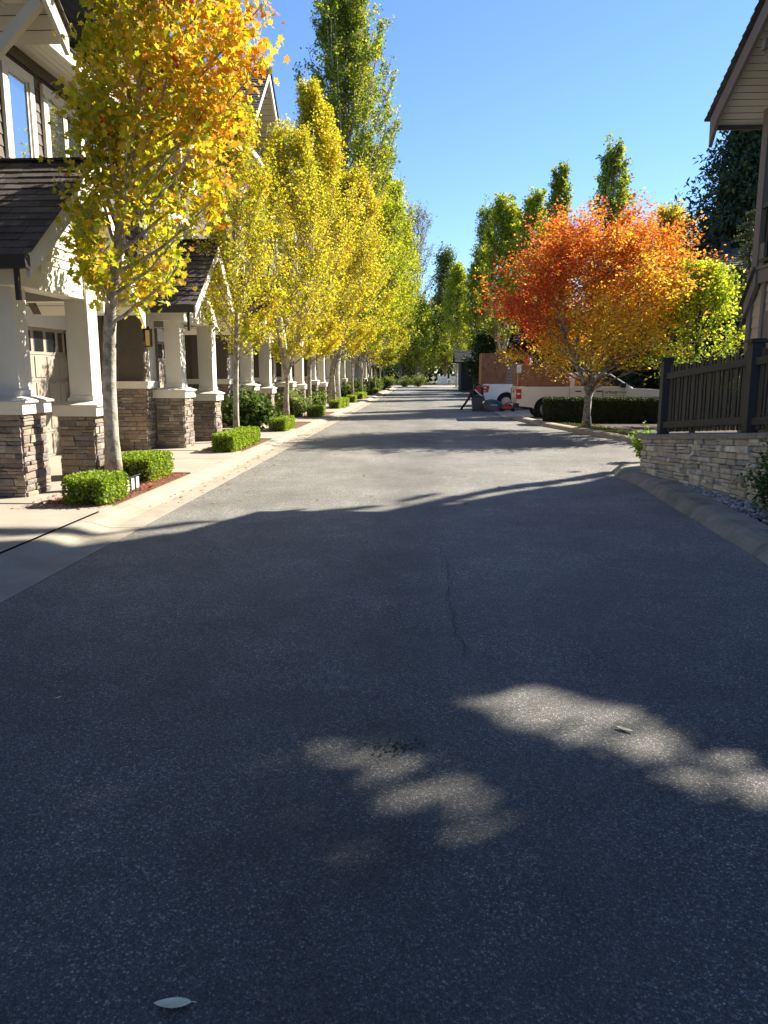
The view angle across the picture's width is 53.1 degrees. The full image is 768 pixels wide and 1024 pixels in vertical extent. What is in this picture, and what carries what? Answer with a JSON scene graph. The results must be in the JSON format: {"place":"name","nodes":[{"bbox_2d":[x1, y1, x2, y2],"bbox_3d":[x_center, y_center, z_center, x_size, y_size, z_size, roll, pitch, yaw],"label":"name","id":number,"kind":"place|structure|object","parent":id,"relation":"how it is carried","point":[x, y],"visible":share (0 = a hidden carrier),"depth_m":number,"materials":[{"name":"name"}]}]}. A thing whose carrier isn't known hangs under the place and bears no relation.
{"place":"outdoors","nodes":[
{"label":"outdoors","id":0,"kind":"place"},
{"bbox_2d":[0,389,385,553],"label":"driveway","id":1,"kind":"structure","parent":0,"point":[22,525],"depth_m":9.99,"materials":[{"name":"concrete"}]},
{"bbox_2d":[268,415,295,431],"bbox_3d":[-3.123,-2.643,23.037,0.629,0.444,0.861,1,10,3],"label":"box hedge","id":2,"kind":"object","parent":1,"relation":"on","point":[280,423],"visible":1,"depth_m":22.72,"materials":[{"name":"green plant"}]},
{"bbox_2d":[258,193,314,414],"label":"townhouse","id":3,"kind":"structure","parent":1,"relation":"on","point":[296,378],"depth_m":33.15,"materials":[{"name":"concrete"}]},
{"bbox_2d":[275,385,315,416],"bbox_3d":[-3.590,-4.374,30.442,1.910,1.256,1.802,1,10,3],"label":"rose bush","id":4,"kind":"object","parent":1,"relation":"on","point":[298,406],"visible":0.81,"depth_m":30.07,"materials":[{"name":"green plant"}]},
{"bbox_2d":[278,178,334,405],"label":"townhouse","id":5,"kind":"structure","parent":1,"relation":"on","point":[318,377],"depth_m":39.45,"materials":[{"name":"concrete"}]},
{"bbox_2d":[307,405,322,416],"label":"box hedge","id":6,"kind":"object","parent":1,"relation":"on","point":[316,411],"visible":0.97,"depth_m":29.96,"materials":[{"name":"green plant"}]},
{"bbox_2d":[306,385,336,405],"bbox_3d":[-3.298,-5.482,36.774,2.124,1.235,1.674,1,10,3],"label":"shrub","id":7,"kind":"object","parent":1,"relation":"on","point":[321,399],"visible":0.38,"depth_m":36.61,"materials":[{"name":"green plant"}]},
{"bbox_2d":[304,287,347,401],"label":"townhouse","id":8,"kind":"structure","parent":1,"relation":"on","point":[327,367],"depth_m":45.32,"materials":[{"name":"concrete"}]},
{"bbox_2d":[340,330,357,385],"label":"townhouse","id":9,"kind":"structure","parent":1,"relation":"on","point":[345,370],"depth_m":53.95,"materials":[{"name":"paint"}]},
{"bbox_2d":[341,380,358,396],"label":"shrub","id":10,"kind":"object","parent":1,"relation":"on","point":[345,389],"visible":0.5,"depth_m":49.78,"materials":[{"name":"green plant"}]},
{"bbox_2d":[292,0,411,402],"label":"poplar","id":11,"kind":"object","parent":1,"relation":"on","point":[341,31],"visible":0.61,"depth_m":39.56,"materials":[{"name":"green plant"}]},
{"bbox_2d":[353,342,365,384],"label":"townhouse","id":12,"kind":"structure","parent":1,"relation":"on","point":[356,374],"depth_m":61.02,"materials":[{"name":"concrete"}]},
{"bbox_2d":[354,377,368,393],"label":"shrub","id":13,"kind":"object","parent":1,"relation":"on","point":[357,386],"visible":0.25,"depth_m":56.56,"materials":[{"name":"green plant"}]},
{"bbox_2d":[360,346,370,381],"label":"townhouse","id":14,"kind":"structure","parent":1,"relation":"on","point":[364,375],"depth_m":68.04,"materials":[{"name":"paint"}]},
{"bbox_2d":[368,373,385,389],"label":"shrub","id":15,"kind":"object","parent":1,"relation":"on","point":[378,384],"visible":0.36,"depth_m":71.53,"materials":[{"name":"green plant"}]},
{"bbox_2d":[378,373,393,389],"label":"shrub","id":16,"kind":"object","parent":1,"relation":"on","point":[386,382],"visible":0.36,"depth_m":80.24,"materials":[{"name":"green plant"}]},
{"bbox_2d":[380,298,418,377],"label":"street hornbeam","id":17,"kind":"object","parent":1,"relation":"on","point":[397,350],"visible":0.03,"depth_m":81.75,"materials":[{"name":"green plant"}]},
{"bbox_2d":[44,395,372,505],"bbox_3d":[-2.204,-5.958,42.884,1.045,0.072,67.606,1,10,3],"label":"planting bed","id":18,"kind":"object","parent":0,"point":[298,424],"visible":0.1,"depth_m":12.36,"materials":[{"name":"brown soil"}]},
{"bbox_2d":[60,469,130,504],"bbox_3d":[-3.858,-0.337,10.306,0.682,0.424,0.850,1,10,3],"label":"box hedge","id":19,"kind":"object","parent":18,"relation":"on","point":[101,487],"visible":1,"depth_m":10.01,"materials":[{"name":"green plant"}]},
{"bbox_2d":[11,472,185,509],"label":"bark chips","id":20,"kind":"object","parent":18,"relation":"on","point":[143,484],"visible":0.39,"depth_m":10.67,"materials":[{"name":"brown wood"}]},
{"bbox_2d":[123,472,141,493],"bbox_3d":[-3.630,-0.417,11.085,0.014,0.297,0.682,1,10,3],"label":"garden lantern","id":21,"kind":"object","parent":18,"relation":"on","point":[136,485],"visible":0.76,"depth_m":11.17,"materials":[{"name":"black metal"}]},
{"bbox_2d":[103,449,174,481],"bbox_3d":[-4.011,-0.770,12.661,0.868,0.452,1.156,1,10,3],"label":"box hedge","id":22,"kind":"object","parent":18,"relation":"on","point":[148,464],"visible":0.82,"depth_m":12.30,"materials":[{"name":"green plant"}]},
{"bbox_2d":[36,0,289,485],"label":"street maple","id":23,"kind":"object","parent":18,"relation":"on","point":[133,131],"visible":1,"depth_m":10.26,"materials":[{"name":"yellow plant"}]},
{"bbox_2d":[211,430,244,451],"bbox_3d":[-3.459,-1.574,17.078,0.602,0.451,0.931,1,10,3],"label":"box hedge","id":24,"kind":"object","parent":18,"relation":"on","point":[225,441],"visible":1,"depth_m":16.73,"materials":[{"name":"green plant"}]},
{"bbox_2d":[180,91,295,427],"bbox_3d":[-3.524,-5.779,18.389,2.911,8.261,2.726,1,10,3],"label":"street hornbeam","id":25,"kind":"object","parent":18,"relation":"on","point":[235,321],"visible":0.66,"depth_m":18.17,"materials":[{"name":"yellow plant"}]},
{"bbox_2d":[226,426,260,447],"bbox_3d":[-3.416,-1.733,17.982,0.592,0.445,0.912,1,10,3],"label":"box hedge","id":26,"kind":"object","parent":18,"relation":"on","point":[248,438],"visible":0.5,"depth_m":17.95,"materials":[{"name":"green plant"}]},
{"bbox_2d":[220,379,283,429],"bbox_3d":[-4.202,-3.190,23.150,2.238,1.587,1.662,-6,12,-32],"label":"rhododendron","id":27,"kind":"object","parent":18,"relation":"on","point":[254,409],"visible":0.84,"depth_m":22.89,"materials":[{"name":"green plant"}]},
{"bbox_2d":[241,113,353,415],"bbox_3d":[-2.914,-7.859,25.497,3.826,9.831,3.734,-6,12,-28],"label":"street hornbeam","id":28,"kind":"object","parent":18,"relation":"on","point":[293,154],"visible":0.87,"depth_m":25.03,"materials":[{"name":"yellow plant"}]},
{"bbox_2d":[273,65,391,414],"bbox_3d":[-2.292,-10.311,29.894,5.272,13.096,5.940,1,10,3],"label":"street hornbeam","id":29,"kind":"object","parent":18,"relation":"on","point":[311,105],"visible":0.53,"depth_m":29.40,"materials":[{"name":"yellow plant"}]},
{"bbox_2d":[328,399,342,408],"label":"box hedge","id":30,"kind":"object","parent":18,"relation":"on","point":[335,403],"visible":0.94,"depth_m":37.33,"materials":[{"name":"green plant"}]},
{"bbox_2d":[301,158,403,399],"bbox_3d":[-1.733,-10.936,37.253,5.404,11.714,5.899,1,10,3],"label":"street hornbeam","id":31,"kind":"object","parent":18,"relation":"on","point":[373,209],"visible":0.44,"depth_m":36.76,"materials":[{"name":"yellow plant"}]},
{"bbox_2d":[341,131,416,394],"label":"street hornbeam","id":32,"kind":"object","parent":18,"relation":"on","point":[389,205],"visible":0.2,"depth_m":45.08,"materials":[{"name":"yellow plant"}]},
{"bbox_2d":[350,171,422,391],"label":"street hornbeam","id":33,"kind":"object","parent":18,"relation":"on","point":[403,311],"visible":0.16,"depth_m":51.38,"materials":[{"name":"yellow plant"}]},
{"bbox_2d":[359,225,425,389],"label":"street hornbeam","id":34,"kind":"object","parent":18,"relation":"on","point":[405,336],"visible":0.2,"depth_m":59.12,"materials":[{"name":"yellow plant"}]},
{"bbox_2d":[365,273,422,387],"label":"street hornbeam","id":35,"kind":"object","parent":18,"relation":"on","point":[399,351],"visible":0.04,"depth_m":66.94,"materials":[{"name":"green plant"}]},
{"bbox_2d":[376,288,418,390],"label":"street hornbeam","id":36,"kind":"object","parent":18,"relation":"on","point":[392,341],"visible":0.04,"depth_m":74.06,"materials":[{"name":"green plant"}]},
{"bbox_2d":[0,387,767,1023],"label":"road","id":37,"kind":"structure","parent":0,"point":[212,811],"depth_m":3.65,"materials":[{"name":"grey asphalt"}]},
{"bbox_2d":[154,997,196,1007],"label":"fallen leaf","id":38,"kind":"object","parent":37,"relation":"on","point":[174,1002],"visible":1,"depth_m":2.17,"materials":[{"name":"grey plant"}]},
{"bbox_2d":[149,401,569,506],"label":"leaf litter","id":39,"kind":"object","parent":37,"relation":"on","point":[297,448],"visible":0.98,"depth_m":15.59,"materials":[{"name":"yellow plant"}]},
{"bbox_2d":[354,589,467,755],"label":"tar spots","id":40,"kind":"object","parent":37,"relation":"on","point":[403,747],"visible":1,"depth_m":3.68,"materials":[{"name":"black asphalt"}]},
{"bbox_2d":[471,396,483,410],"bbox_3d":[4.409,-5.151,36.439,0.594,0.704,0.594,1,10,3],"label":"tool bin","id":41,"kind":"object","parent":37,"relation":"on","point":[477,402],"visible":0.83,"depth_m":36.19,"materials":[{"name":"black plastic"}]},
{"bbox_2d":[460,383,483,409],"bbox_3d":[4.129,-5.448,36.299,1.175,1.287,0.534,-1,10,-4],"label":"leaf blower","id":42,"kind":"object","parent":41,"relation":"on","point":[479,389],"visible":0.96,"depth_m":36.14,"materials":[{"name":"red plastic"}]},
{"bbox_2d":[391,385,454,386],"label":"pavement","id":43,"kind":"structure","parent":0,"point":[426,386],"depth_m":102.50,"materials":[{"name":"concrete"}]},
{"bbox_2d":[398,375,412,386],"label":"shrub","id":44,"kind":"object","parent":43,"relation":"on","point":[404,383],"visible":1,"depth_m":100.09,"materials":[{"name":"green plant"}]},
{"bbox_2d":[409,373,427,386],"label":"shrub","id":45,"kind":"object","parent":43,"relation":"on","point":[417,382],"visible":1,"depth_m":100.37,"materials":[{"name":"green plant"}]},
{"bbox_2d":[434,260,472,386],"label":"columnar tree","id":46,"kind":"object","parent":43,"relation":"on","point":[455,289],"visible":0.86,"depth_m":99.43,"materials":[{"name":"green plant"}]},
{"bbox_2d":[158,0,758,374],"label":"sky","id":47,"kind":"structure","parent":0,"point":[491,94],"materials":[{"name":"blue"}]},
{"bbox_2d":[383,375,730,424],"bbox_3d":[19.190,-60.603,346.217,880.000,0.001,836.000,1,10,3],"label":"ground","id":48,"kind":"structure","parent":0,"point":[456,388],"depth_m":125.48,"materials":[{"name":"grey concrete"}]},
{"bbox_2d":[0,0,160,496],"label":"townhouse","id":49,"kind":"structure","parent":48,"relation":"on","point":[51,399],"depth_m":12.23,"materials":[{"name":"paint"}]},
{"bbox_2d":[0,55,38,157],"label":"window","id":50,"kind":"structure","parent":49,"relation":"in","point":[16,84],"depth_m":12.30,"materials":[{"name":"white glass"}]},
{"bbox_2d":[0,0,73,59],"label":"roof gable","id":51,"kind":"object","parent":49,"relation":"attached to","point":[27,22],"visible":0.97,"depth_m":10.83,"materials":[{"name":"wood"}]},
{"bbox_2d":[28,326,69,456],"bbox_3d":[-6.906,-2.349,15.228,0.062,2.585,3.014,1,10,3],"label":"garage door","id":52,"kind":"structure","parent":49,"relation":"in","point":[48,349],"depth_m":15.81,"materials":[{"name":"paint"}]},
{"bbox_2d":[39,83,101,170],"bbox_3d":[-5.719,-6.623,14.291,0.077,1.672,2.398,1,10,3],"label":"window","id":53,"kind":"structure","parent":49,"relation":"in","point":[53,141],"depth_m":13.53,"materials":[{"name":"white glass"}]},
{"bbox_2d":[59,0,240,447],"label":"townhouse","id":54,"kind":"structure","parent":48,"relation":"on","point":[188,415],"depth_m":18.08,"materials":[{"name":"paint"}]},
{"bbox_2d":[140,192,158,261],"bbox_3d":[-5.507,-6.571,18.251,0.077,1.749,1.100,1,10,3],"label":"window","id":55,"kind":"structure","parent":54,"relation":"in","point":[147,235],"depth_m":17.92,"materials":[{"name":"white glass"}]},
{"bbox_2d":[158,342,165,387],"bbox_3d":[-6.519,-3.606,22.200,0.062,2.585,3.014,1,10,3],"label":"garage door","id":56,"kind":"structure","parent":54,"relation":"in","point":[161,351],"depth_m":22.44,"materials":[{"name":"paint"}]},
{"bbox_2d":[166,207,194,238],"bbox_3d":[-5.378,-6.990,20.575,0.077,1.749,2.310,1,10,3],"label":"window","id":57,"kind":"structure","parent":54,"relation":"in","point":[173,216],"depth_m":20.27,"materials":[{"name":"white glass"}]},
{"bbox_2d":[166,118,196,194],"bbox_3d":[-5.366,-9.465,20.352,0.077,1.639,2.310,1,10,3],"label":"window","id":58,"kind":"structure","parent":54,"relation":"in","point":[173,158],"depth_m":20.36,"materials":[{"name":"white glass"}]},
{"bbox_2d":[69,35,288,422],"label":"townhouse","id":59,"kind":"structure","parent":48,"relation":"on","point":[258,370],"depth_m":26.14,"materials":[{"name":"paint"}]},
{"bbox_2d":[235,251,251,275],"bbox_3d":[-4.991,-8.247,27.547,0.077,1.749,2.310,1,10,3],"label":"window","id":60,"kind":"structure","parent":59,"relation":"in","point":[239,266],"depth_m":27.41,"materials":[{"name":"glass"}]},
{"bbox_2d":[0,387,398,603],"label":"kerb","id":61,"kind":"structure","parent":48,"relation":"on","point":[24,567],"depth_m":9.31,"materials":[{"name":"concrete"}]},
{"bbox_2d":[381,280,429,384],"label":"tree","id":62,"kind":"object","parent":48,"relation":"on","point":[400,369],"visible":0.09,"depth_m":116.10,"materials":[{"name":"green plant"}]},
{"bbox_2d":[397,292,445,378],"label":"tree","id":63,"kind":"object","parent":48,"relation":"on","point":[424,338],"visible":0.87,"depth_m":113.52,"materials":[{"name":"green plant"}]},
{"bbox_2d":[405,198,437,378],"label":"half bare tree","id":64,"kind":"object","parent":48,"relation":"on","point":[421,236],"visible":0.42,"depth_m":117.21,"materials":[{"name":"grey plant"}]},
{"bbox_2d":[437,374,447,384],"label":"garden gate","id":65,"kind":"structure","parent":48,"relation":"on","point":[445,380],"depth_m":112.96,"materials":[{"name":"white plastic"}]},
{"bbox_2d":[367,295,518,383],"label":"wood","id":66,"kind":"object","parent":48,"relation":"on","point":[439,371],"visible":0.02,"depth_m":132.24,"materials":[{"name":"green plant"}]},
{"bbox_2d":[428,241,460,375],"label":"tree","id":67,"kind":"object","parent":48,"relation":"on","point":[445,262],"visible":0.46,"depth_m":115.50,"materials":[{"name":"green plant"}]},
{"bbox_2d":[432,299,472,384],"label":"tree","id":68,"kind":"object","parent":48,"relation":"on","point":[437,342],"visible":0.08,"depth_m":116.93,"materials":[{"name":"green plant"}]},
{"bbox_2d":[458,241,501,350],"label":"columnar tree","id":69,"kind":"object","parent":48,"relation":"on","point":[471,318],"visible":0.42,"depth_m":84.10,"materials":[{"name":"green plant"}]},
{"bbox_2d":[453,351,512,390],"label":"garage building","id":70,"kind":"structure","parent":48,"relation":"on","point":[465,383],"depth_m":78.89,"materials":[{"name":"stone"}]},
{"bbox_2d":[470,194,497,326],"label":"columnar tree","id":71,"kind":"object","parent":48,"relation":"on","point":[484,215],"visible":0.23,"depth_m":85.07,"materials":[{"name":"green plant"}]},
{"bbox_2d":[463,326,512,384],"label":"evergreen","id":72,"kind":"object","parent":48,"relation":"on","point":[483,341],"visible":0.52,"depth_m":74.56,"materials":[{"name":"green plant"}]},
{"bbox_2d":[475,191,528,356],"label":"columnar tree","id":73,"kind":"object","parent":48,"relation":"on","point":[504,217],"visible":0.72,"depth_m":68.37,"materials":[{"name":"green plant"}]},
{"bbox_2d":[507,186,554,328],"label":"columnar tree","id":74,"kind":"object","parent":48,"relation":"on","point":[533,206],"visible":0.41,"depth_m":65.96,"materials":[{"name":"green plant"}]},
{"bbox_2d":[502,298,575,371],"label":"evergreen","id":75,"kind":"object","parent":48,"relation":"on","point":[521,341],"visible":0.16,"depth_m":61.02,"materials":[{"name":"green plant"}]},
{"bbox_2d":[535,159,575,306],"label":"columnar tree","id":76,"kind":"object","parent":48,"relation":"on","point":[559,185],"visible":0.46,"depth_m":61.34,"materials":[{"name":"green plant"}]},
{"bbox_2d":[512,416,633,442],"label":"kerb","id":77,"kind":"structure","parent":48,"relation":"on","point":[597,433],"depth_m":23.52,"materials":[{"name":"concrete"}]},
{"bbox_2d":[507,334,645,387],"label":"dark house","id":78,"kind":"structure","parent":48,"relation":"on","point":[517,343],"depth_m":62.00,"materials":[{"name":"stone"}]},
{"bbox_2d":[565,279,644,383],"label":"evergreen","id":79,"kind":"object","parent":48,"relation":"on","point":[620,364],"visible":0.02,"depth_m":45.98,"materials":[{"name":"green plant"}]},
{"bbox_2d":[584,133,641,279],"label":"columnar tree","id":80,"kind":"object","parent":48,"relation":"on","point":[609,181],"visible":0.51,"depth_m":55.88,"materials":[{"name":"green plant"}]},
{"bbox_2d":[647,188,698,298],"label":"golden tree","id":81,"kind":"object","parent":48,"relation":"on","point":[669,214],"visible":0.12,"depth_m":46.83,"materials":[{"name":"yellow plant"}]},
{"bbox_2d":[612,460,767,564],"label":"kerb","id":82,"kind":"structure","parent":48,"relation":"on","point":[745,533],"depth_m":9.40,"materials":[{"name":"grey concrete"}]},
{"bbox_2d":[629,130,761,386],"bbox_3d":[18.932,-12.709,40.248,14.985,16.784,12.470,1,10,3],"label":"conifer","id":83,"kind":"object","parent":48,"relation":"on","point":[741,146],"visible":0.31,"depth_m":39.49,"materials":[{"name":"green plant"}]},
{"bbox_2d":[657,242,752,407],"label":"slate house","id":84,"kind":"structure","parent":48,"relation":"on","point":[729,252],"depth_m":36.72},
{"bbox_2d":[690,278,744,395],"bbox_3d":[15.740,-7.124,32.323,5.667,6.075,5.944,6,12,29],"label":"evergreen","id":85,"kind":"object","parent":48,"relation":"on","point":[724,323],"visible":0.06,"depth_m":31.95,"materials":[{"name":"green plant"}]},
{"bbox_2d":[493,407,730,418],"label":"driveway","id":86,"kind":"structure","parent":0,"point":[510,414],"depth_m":33.99,"materials":[{"name":"concrete"}]},
{"bbox_2d":[482,399,504,410],"bbox_3d":[5.139,-5.007,36.075,1.107,0.550,0.657,1,10,3],"label":"debris bag","id":87,"kind":"object","parent":86,"relation":"on","point":[490,405],"visible":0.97,"depth_m":35.86,"materials":[{"name":"grey plastic"}]},
{"bbox_2d":[479,353,524,409],"bbox_3d":[7.690,-6.411,37.932,6.054,2.767,2.346,1,10,3],"label":"pickup truck","id":88,"kind":"object","parent":86,"relation":"on","point":[493,382],"visible":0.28,"depth_m":37.13,"materials":[{"name":"white paint"}]},
{"bbox_2d":[494,400,514,411],"bbox_3d":[5.614,-4.965,35.958,0.970,0.504,0.539,1,10,3],"label":"lawn mower","id":89,"kind":"object","parent":86,"relation":"on","point":[506,406],"visible":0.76,"depth_m":35.77,"materials":[{"name":"red plastic"}]},
{"bbox_2d":[508,364,658,416],"bbox_3d":[8.076,-4.781,30.649,6.054,2.143,2.346,1,10,3],"label":"pickup truck","id":90,"kind":"object","parent":86,"relation":"on","point":[532,391],"visible":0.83,"depth_m":29.78,"materials":[{"name":"beige paint"}]},
{"bbox_2d":[612,322,703,390],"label":"evergreen","id":91,"kind":"object","parent":86,"relation":"on","point":[653,382],"visible":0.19,"depth_m":35.04,"materials":[{"name":"green plant"}]},
{"bbox_2d":[528,417,736,432],"bbox_3d":[9.799,-2.712,24.523,9.515,0.001,10.494,1,10,3],"label":"planting bed","id":92,"kind":"object","parent":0,"point":[629,426],"visible":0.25,"depth_m":24.74,"materials":[{"name":"soil"}]},
{"bbox_2d":[540,396,658,422],"bbox_3d":[7.914,-3.585,26.960,4.643,0.923,1.334,1,10,3],"label":"long hedge","id":93,"kind":"object","parent":92,"relation":"on","point":[617,409],"visible":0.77,"depth_m":26.43,"materials":[{"name":"green plant"}]},
{"bbox_2d":[624,255,746,432],"bbox_3d":[8.748,-4.662,21.561,3.648,5.045,4.018,1,10,3],"label":"lime tree","id":94,"kind":"object","parent":92,"relation":"on","point":[717,295],"visible":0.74,"depth_m":21.15,"materials":[{"name":"green plant"}]},
{"bbox_2d":[700,208,755,415],"bbox_3d":[12.185,-6.412,25.645,3.220,7.040,3.475,1,10,3],"label":"conifer","id":95,"kind":"object","parent":92,"relation":"on","point":[745,257],"visible":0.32,"depth_m":25.30,"materials":[{"name":"green plant"}]},
{"label":"planting bed","id":96,"kind":"structure","parent":0,"visible":0},
{"bbox_2d":[628,421,655,458],"bbox_3d":[5.159,-1.443,15.433,0.574,0.784,0.694,6,12,30],"label":"shrub","id":97,"kind":"object","parent":96,"relation":"on","point":[638,445],"visible":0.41,"depth_m":15.43,"materials":[{"name":"green plant"}]},
{"bbox_2d":[634,432,767,505],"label":"stone wall","id":98,"kind":"structure","parent":96,"relation":"on","point":[714,462],"depth_m":10.95,"materials":[{"name":"grey stone"}]},
{"bbox_2d":[657,338,767,433],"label":"picket fence","id":99,"kind":"object","parent":98,"relation":"on","point":[679,397],"visible":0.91,"depth_m":11.04,"materials":[{"name":"paint"}]},
{"bbox_2d":[678,481,767,523],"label":"river pebbles","id":100,"kind":"object","parent":96,"relation":"on","point":[737,504],"visible":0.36,"depth_m":9.80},
{"bbox_2d":[704,0,767,431],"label":"corner house","id":101,"kind":"structure","parent":96,"relation":"on","point":[740,101],"depth_m":12.49,"materials":[{"name":"beige"}]},
{"bbox_2d":[733,413,767,513],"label":"climbing shrub","id":102,"kind":"object","parent":96,"relation":"on","point":[761,484],"visible":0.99,"depth_m":9.06,"materials":[{"name":"green plant"}]},
{"label":"lawn","id":103,"kind":"structure","parent":0,"visible":0},
{"bbox_2d":[552,421,643,435],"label":"lawn grass","id":104,"kind":"structure","parent":103,"relation":"on","point":[608,429],"depth_m":23.09,"materials":[{"name":"green plant"}]},
{"bbox_2d":[470,187,732,427],"bbox_3d":[6.359,-5.926,23.113,7.378,6.830,7.239,7,12,34],"label":"red maple","id":105,"kind":"object","parent":103,"relation":"on","point":[575,250],"visible":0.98,"depth_m":21.93,"materials":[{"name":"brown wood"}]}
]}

